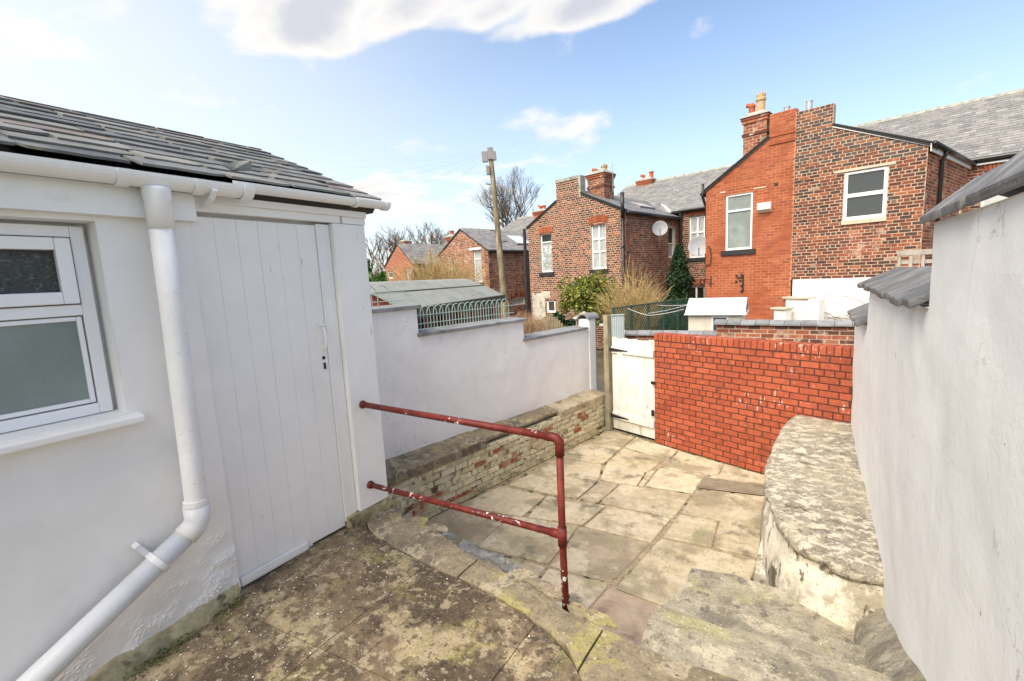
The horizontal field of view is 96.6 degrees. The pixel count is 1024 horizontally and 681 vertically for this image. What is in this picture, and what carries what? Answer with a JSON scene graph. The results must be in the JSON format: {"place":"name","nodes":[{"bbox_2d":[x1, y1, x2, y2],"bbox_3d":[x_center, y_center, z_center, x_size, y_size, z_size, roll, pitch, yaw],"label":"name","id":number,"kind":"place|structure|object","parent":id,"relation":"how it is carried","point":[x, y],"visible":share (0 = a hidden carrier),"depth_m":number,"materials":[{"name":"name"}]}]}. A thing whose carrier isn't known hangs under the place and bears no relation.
{"place":"outdoors","nodes":[
{"label":"outdoors","id":0,"kind":"place"},
{"bbox_2d":[0,0,1023,276],"label":"sky","id":1,"kind":"structure","parent":0,"point":[559,89],"materials":[{"name":"blue"}]},
{"bbox_2d":[426,429,764,609],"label":"patio","id":2,"kind":"structure","parent":0,"point":[658,534],"depth_m":5.33,"materials":[{"name":"stone"}]},
{"bbox_2d":[123,429,762,680],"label":"moss tufts","id":3,"kind":"object","parent":2,"relation":"on","point":[188,638],"visible":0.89,"depth_m":2.14,"materials":[{"name":"green plant"}]},
{"bbox_2d":[371,304,598,459],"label":"garden wall","id":4,"kind":"structure","parent":2,"relation":"on","point":[493,371],"depth_m":6.34,"materials":[{"name":"white paint"}]},
{"bbox_2d":[370,285,513,329],"bbox_3d":[-1.099,-0.394,6.004,0.011,0.736,3.210,5,11,44],"label":"bow wire fence","id":5,"kind":"object","parent":4,"relation":"on","point":[464,318],"visible":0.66,"depth_m":6.32,"materials":[{"name":"metal"}]},
{"bbox_2d":[385,389,605,518],"bbox_3d":[-0.217,1.603,6.576,0.410,0.745,5.369,5,11,44],"label":"raised bed","id":6,"kind":"object","parent":2,"relation":"on","point":[461,467],"visible":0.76,"depth_m":6.25,"materials":[{"name":"brick"}]},
{"bbox_2d":[603,315,612,430],"bbox_3d":[1.736,0.593,8.241,0.100,2.110,0.100,-9,10,-38],"label":"gate post","id":7,"kind":"object","parent":2,"relation":"on","point":[607,370],"visible":1,"depth_m":8.20,"materials":[{"name":"brown wood"}]},
{"bbox_2d":[609,337,654,438],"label":"yard gate","id":8,"kind":"structure","parent":7,"relation":"attached to","point":[633,388],"depth_m":7.85,"materials":[{"name":"white wood"}]},
{"bbox_2d":[654,332,853,473],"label":"brick wall","id":9,"kind":"structure","parent":2,"relation":"on","point":[739,402],"depth_m":6.41,"materials":[{"name":"red brick"}]},
{"bbox_2d":[585,568,925,680],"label":"stone steps","id":10,"kind":"structure","parent":2,"relation":"on","point":[736,627],"depth_m":2.51,"materials":[{"name":"beige stone"}]},
{"bbox_2d":[754,415,883,631],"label":"stone plinth","id":11,"kind":"structure","parent":2,"relation":"on","point":[819,552],"depth_m":3.53,"materials":[{"name":"beige stone"}]},
{"bbox_2d":[847,148,1023,680],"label":"garden wall","id":12,"kind":"structure","parent":2,"relation":"on","point":[937,417],"depth_m":1.63,"materials":[{"name":"white paint"}]},
{"bbox_2d":[597,379,613,426],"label":"alley","id":13,"kind":"structure","parent":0,"point":[600,385],"depth_m":11.54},
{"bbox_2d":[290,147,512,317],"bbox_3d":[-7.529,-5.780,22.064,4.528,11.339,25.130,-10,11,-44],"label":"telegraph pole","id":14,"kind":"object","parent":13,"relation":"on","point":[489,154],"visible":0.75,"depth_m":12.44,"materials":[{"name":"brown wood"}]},
{"bbox_2d":[510,307,552,333],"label":"dry grass","id":15,"kind":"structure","parent":13,"relation":"on","point":[530,325],"depth_m":11.86,"materials":[{"name":"plant"}]},
{"bbox_2d":[535,316,564,330],"bbox_3d":[1.015,0.189,12.761,1.139,1.768,0.116,-7,9,-29],"label":"picket panel","id":16,"kind":"object","parent":13,"relation":"on","point":[556,322],"visible":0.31,"depth_m":12.71,"materials":[{"name":"beige wood"}]},
{"bbox_2d":[611,314,624,376],"bbox_3d":[2.266,0.432,9.704,0.280,1.985,0.045,-1,8,13],"label":"metal sheet","id":17,"kind":"object","parent":13,"relation":"on","point":[617,322],"visible":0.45,"depth_m":9.60,"materials":[{"name":"white metal"}]},
{"bbox_2d":[611,297,692,329],"bbox_3d":[3.899,-0.025,12.296,3.872,2.037,0.059,-9,10,-41],"label":"wire fence","id":18,"kind":"object","parent":13,"relation":"on","point":[631,322],"visible":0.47,"depth_m":12.21,"materials":[{"name":"metal"}]},
{"bbox_2d":[628,305,686,315],"bbox_3d":[3.887,-0.830,11.589,1.124,0.186,2.388,2,9,33],"label":"washing line","id":19,"kind":"object","parent":18,"relation":"hanging from","point":[664,310],"visible":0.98,"depth_m":11.04,"materials":[{"name":"white plastic"}]},
{"bbox_2d":[624,330,716,340],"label":"brick wall","id":20,"kind":"structure","parent":13,"relation":"on","point":[645,335],"depth_m":9.78,"materials":[{"name":"white paint"}]},
{"bbox_2d":[713,319,854,345],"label":"brick wall","id":21,"kind":"structure","parent":13,"relation":"on","point":[839,332],"depth_m":8.51,"materials":[{"name":"red brick"}]},
{"bbox_2d":[596,349,654,439],"bbox_3d":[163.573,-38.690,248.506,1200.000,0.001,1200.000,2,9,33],"label":"ground","id":22,"kind":"structure","parent":0,"point":[600,362],"depth_m":14.23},
{"bbox_2d":[365,231,384,273],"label":"bare tree","id":23,"kind":"object","parent":22,"relation":"on","point":[374,257],"visible":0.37,"depth_m":60.92,"materials":[{"name":"grey plant"}]},
{"bbox_2d":[367,258,387,281],"bbox_3d":[-2.939,-0.023,9.645,0.835,3.410,0.617,2,9,33],"label":"green shrub","id":24,"kind":"object","parent":22,"relation":"on","point":[381,276],"visible":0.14,"depth_m":9.38,"materials":[{"name":"green plant"}]},
{"bbox_2d":[372,264,384,281],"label":"distant thicket","id":25,"kind":"object","parent":22,"relation":"on","point":[375,273],"visible":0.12,"depth_m":79.13,"materials":[{"name":"grey plant"}]},
{"bbox_2d":[366,230,402,274],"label":"bare tree","id":26,"kind":"object","parent":22,"relation":"on","point":[382,258],"visible":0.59,"depth_m":65.04,"materials":[{"name":"grey plant"}]},
{"bbox_2d":[380,240,411,271],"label":"brick house","id":27,"kind":"structure","parent":22,"relation":"on","point":[406,241],"depth_m":34.30,"materials":[{"name":"grey brick"}]},
{"bbox_2d":[375,225,426,252],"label":"bare tree","id":28,"kind":"object","parent":22,"relation":"on","point":[390,245],"visible":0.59,"depth_m":61.71,"materials":[{"name":"grey plant"}]},
{"bbox_2d":[384,243,445,280],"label":"brick house","id":29,"kind":"structure","parent":22,"relation":"on","point":[399,251],"depth_m":26.85,"materials":[{"name":"red brick"}]},
{"bbox_2d":[386,221,455,244],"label":"bare tree","id":30,"kind":"object","parent":22,"relation":"on","point":[431,233],"visible":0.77,"depth_m":62.58,"materials":[{"name":"grey plant"}]},
{"bbox_2d":[126,505,738,680],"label":"platform","id":31,"kind":"structure","parent":22,"relation":"on","point":[472,618],"depth_m":2.13,"materials":[{"name":"concrete"}]},
{"bbox_2d":[0,95,390,680],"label":"outhouse","id":32,"kind":"structure","parent":31,"relation":"on","point":[191,435],"depth_m":2.09,"materials":[{"name":"white paint"}]},
{"bbox_2d":[0,223,145,454],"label":"window","id":33,"kind":"structure","parent":32,"relation":"in","point":[52,370],"depth_m":1.85,"materials":[{"name":"white plastic"}]},
{"bbox_2d":[189,217,344,586],"bbox_3d":[-1.316,0.318,2.591,0.089,1.947,0.674,2,9,33],"label":"door","id":34,"kind":"structure","parent":32,"relation":"in","point":[259,287],"depth_m":2.55,"materials":[{"name":"white paint"}]},
{"bbox_2d":[359,400,568,611],"bbox_3d":[-0.360,0.859,2.626,1.554,0.931,0.058,3,10,37],"label":"handrail","id":35,"kind":"object","parent":32,"relation":"attached to","point":[560,532],"visible":0.95,"depth_m":2.29,"materials":[{"name":"red metal"}]},
{"bbox_2d":[146,537,563,680],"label":"paint flakes","id":36,"kind":"object","parent":31,"relation":"on","point":[303,609],"visible":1,"depth_m":2.25,"materials":[{"name":"white paint"}]},
{"bbox_2d":[369,279,504,328],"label":"felt shed","id":37,"kind":"structure","parent":22,"relation":"on","point":[437,292],"depth_m":7.76,"materials":[{"name":"grey"}]},
{"bbox_2d":[378,241,496,284],"bbox_3d":[-2.909,-2.124,17.524,4.526,3.463,4.953,2,9,33],"label":"dry shrub","id":38,"kind":"object","parent":22,"relation":"on","point":[432,274],"visible":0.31,"depth_m":17.04,"materials":[{"name":"beige plant"}]},
{"bbox_2d":[418,222,469,243],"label":"bare tree","id":39,"kind":"object","parent":22,"relation":"on","point":[441,234],"visible":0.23,"depth_m":72.80,"materials":[{"name":"grey plant"}]},
{"bbox_2d":[438,205,545,318],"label":"brick house","id":40,"kind":"structure","parent":22,"relation":"on","point":[477,244],"depth_m":22.59,"materials":[{"name":"red brick"}]},
{"bbox_2d":[474,250,483,284],"bbox_3d":[-1.619,-3.497,21.922,0.200,1.680,0.760,-10,11,-44],"label":"window","id":41,"kind":"structure","parent":40,"relation":"in","point":[477,254],"depth_m":21.96,"materials":[{"name":"white plastic"}]},
{"bbox_2d":[512,298,523,304],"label":"window","id":42,"kind":"structure","parent":40,"relation":"in","point":[517,301],"depth_m":22.93,"materials":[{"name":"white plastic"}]},
{"bbox_2d":[472,165,542,228],"bbox_3d":[0.260,-7.211,33.797,4.834,10.919,6.339,10,15,58],"label":"bare tree","id":43,"kind":"object","parent":22,"relation":"on","point":[504,211],"visible":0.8,"depth_m":32.73,"materials":[{"name":"grey plant"}]},
{"bbox_2d":[546,311,578,328],"bbox_3d":[1.585,-0.013,14.016,1.131,1.797,1.227,-4,8,-9],"label":"shrub","id":44,"kind":"object","parent":22,"relation":"on","point":[567,323],"visible":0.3,"depth_m":13.69,"materials":[{"name":"green plant"}]},
{"bbox_2d":[556,267,621,325],"bbox_3d":[2.637,-0.934,15.664,2.257,3.071,1.675,0,8,19],"label":"evergreen bush","id":45,"kind":"object","parent":22,"relation":"on","point":[579,297],"visible":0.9,"depth_m":15.26,"materials":[{"name":"green plant"}]},
{"bbox_2d":[523,164,733,348],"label":"brick house","id":46,"kind":"structure","parent":22,"relation":"on","point":[576,229],"depth_m":18.01,"materials":[{"name":"brown brick"}]},
{"bbox_2d":[539,234,553,275],"bbox_3d":[1.440,-3.531,18.800,0.190,1.730,0.780,-10,11,-44],"label":"window","id":47,"kind":"structure","parent":46,"relation":"in","point":[546,243],"depth_m":18.86,"materials":[{"name":"white plastic"}]},
{"bbox_2d":[547,301,555,312],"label":"window","id":48,"kind":"structure","parent":46,"relation":"in","point":[550,304],"depth_m":19.01,"materials":[{"name":"white plastic"}]},
{"bbox_2d":[589,224,607,273],"bbox_3d":[3.244,-3.418,16.987,0.190,1.800,0.820,-10,11,-44],"label":"window","id":49,"kind":"structure","parent":46,"relation":"in","point":[598,231],"depth_m":17.04,"materials":[{"name":"white plastic"}]},
{"bbox_2d":[652,221,667,235],"bbox_3d":[5.518,-4.177,16.952,0.436,0.551,0.436,-6,8,-25],"label":"satellite dish","id":50,"kind":"object","parent":46,"relation":"attached to","point":[659,228],"visible":1,"depth_m":17.02,"materials":[{"name":"white metal"}]},
{"bbox_2d":[668,226,673,257],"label":"window","id":51,"kind":"structure","parent":46,"relation":"in","point":[670,229],"depth_m":18.68,"materials":[{"name":"white plastic"}]},
{"bbox_2d":[687,215,704,261],"bbox_3d":[7.614,-4.112,18.377,0.180,1.800,1.100,-10,11,-44],"label":"window","id":52,"kind":"structure","parent":46,"relation":"in","point":[697,223],"depth_m":18.47,"materials":[{"name":"white plastic"}]},
{"bbox_2d":[690,286,703,297],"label":"window","id":53,"kind":"structure","parent":46,"relation":"in","point":[697,291],"depth_m":18.78,"materials":[{"name":"white plastic"}]},
{"bbox_2d":[587,257,679,329],"bbox_3d":[3.794,-1.122,14.498,3.009,3.239,3.082,2,9,33],"label":"dry shrub","id":54,"kind":"object","parent":22,"relation":"on","point":[636,299],"visible":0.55,"depth_m":14.37,"materials":[{"name":"beige plant"}]},
{"bbox_2d":[658,243,696,329],"bbox_3d":[6.230,-1.707,17.077,1.863,3.861,1.677,2,9,33],"label":"conifer","id":55,"kind":"object","parent":22,"relation":"on","point":[680,276],"visible":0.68,"depth_m":16.76,"materials":[{"name":"green plant"}]},
{"bbox_2d":[684,297,748,330],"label":"garden shed","id":56,"kind":"structure","parent":22,"relation":"on","point":[703,314],"depth_m":10.87,"materials":[{"name":"beige plastic"}]},
{"bbox_2d":[711,316,727,329],"bbox_3d":[4.893,-0.378,10.737,0.360,0.400,0.016,2,9,30],"label":"window","id":57,"kind":"structure","parent":56,"relation":"in","point":[713,327],"depth_m":10.78,"materials":[{"name":"white plastic"}]},
{"bbox_2d":[700,91,812,319],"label":"brick house","id":58,"kind":"structure","parent":22,"relation":"on","point":[748,241],"depth_m":13.14,"materials":[{"name":"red brick"}]},
{"bbox_2d":[688,236,705,255],"bbox_3d":[5.820,-2.950,14.267,0.491,0.635,0.490,-7,9,-27],"label":"satellite dish","id":59,"kind":"object","parent":58,"relation":"attached to","point":[696,245],"visible":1,"depth_m":14.33,"materials":[{"name":"white metal"}]},
{"bbox_2d":[721,192,755,255],"bbox_3d":[6.694,-3.423,13.451,0.150,1.765,0.970,-10,11,-44],"label":"window","id":60,"kind":"structure","parent":58,"relation":"in","point":[739,207],"depth_m":13.46,"materials":[{"name":"white plastic"}]},
{"bbox_2d":[735,274,743,291],"bbox_3d":[6.786,-1.713,13.608,0.048,0.558,0.248,-10,10,-41],"label":"wall bracket","id":61,"kind":"object","parent":58,"relation":"attached to","point":[740,280],"depth_m":13.54,"materials":[{"name":"black metal"}]},
{"bbox_2d":[757,202,771,212],"bbox_3d":[7.098,-3.751,12.828,0.153,0.274,0.350,-10,11,-44],"label":"flue box","id":62,"kind":"object","parent":58,"relation":"attached to","point":[764,207],"visible":1,"depth_m":12.78,"materials":[{"name":"white plastic"}]},
{"bbox_2d":[770,296,824,324],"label":"stepped wall","id":63,"kind":"structure","parent":22,"relation":"on","point":[803,308],"depth_m":12.29,"materials":[{"name":"white paint"}]},
{"bbox_2d":[791,88,1023,321],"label":"brick house","id":64,"kind":"structure","parent":22,"relation":"on","point":[867,196],"depth_m":11.77,"materials":[{"name":"red brick"}]},
{"bbox_2d":[842,166,888,220],"bbox_3d":[8.778,-3.639,11.333,0.074,1.200,0.865,-10,11,-44],"label":"window","id":65,"kind":"structure","parent":64,"relation":"in","point":[865,191],"depth_m":11.32,"materials":[{"name":"white plastic"}]},
{"bbox_2d":[981,172,1007,206],"bbox_3d":[13.608,-3.885,12.390,1.200,1.520,0.070,5,11,45],"label":"window","id":66,"kind":"structure","parent":64,"relation":"in","point":[997,198],"depth_m":12.65,"materials":[{"name":"white plastic"}]},
{"bbox_2d":[897,249,932,266],"bbox_3d":[7.889,-0.407,8.945,0.075,2.708,0.641,-8,9,-35],"label":"trellis","id":67,"kind":"object","parent":22,"relation":"on","point":[922,261],"visible":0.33,"depth_m":8.83,"materials":[{"name":"white wood"}]}
]}

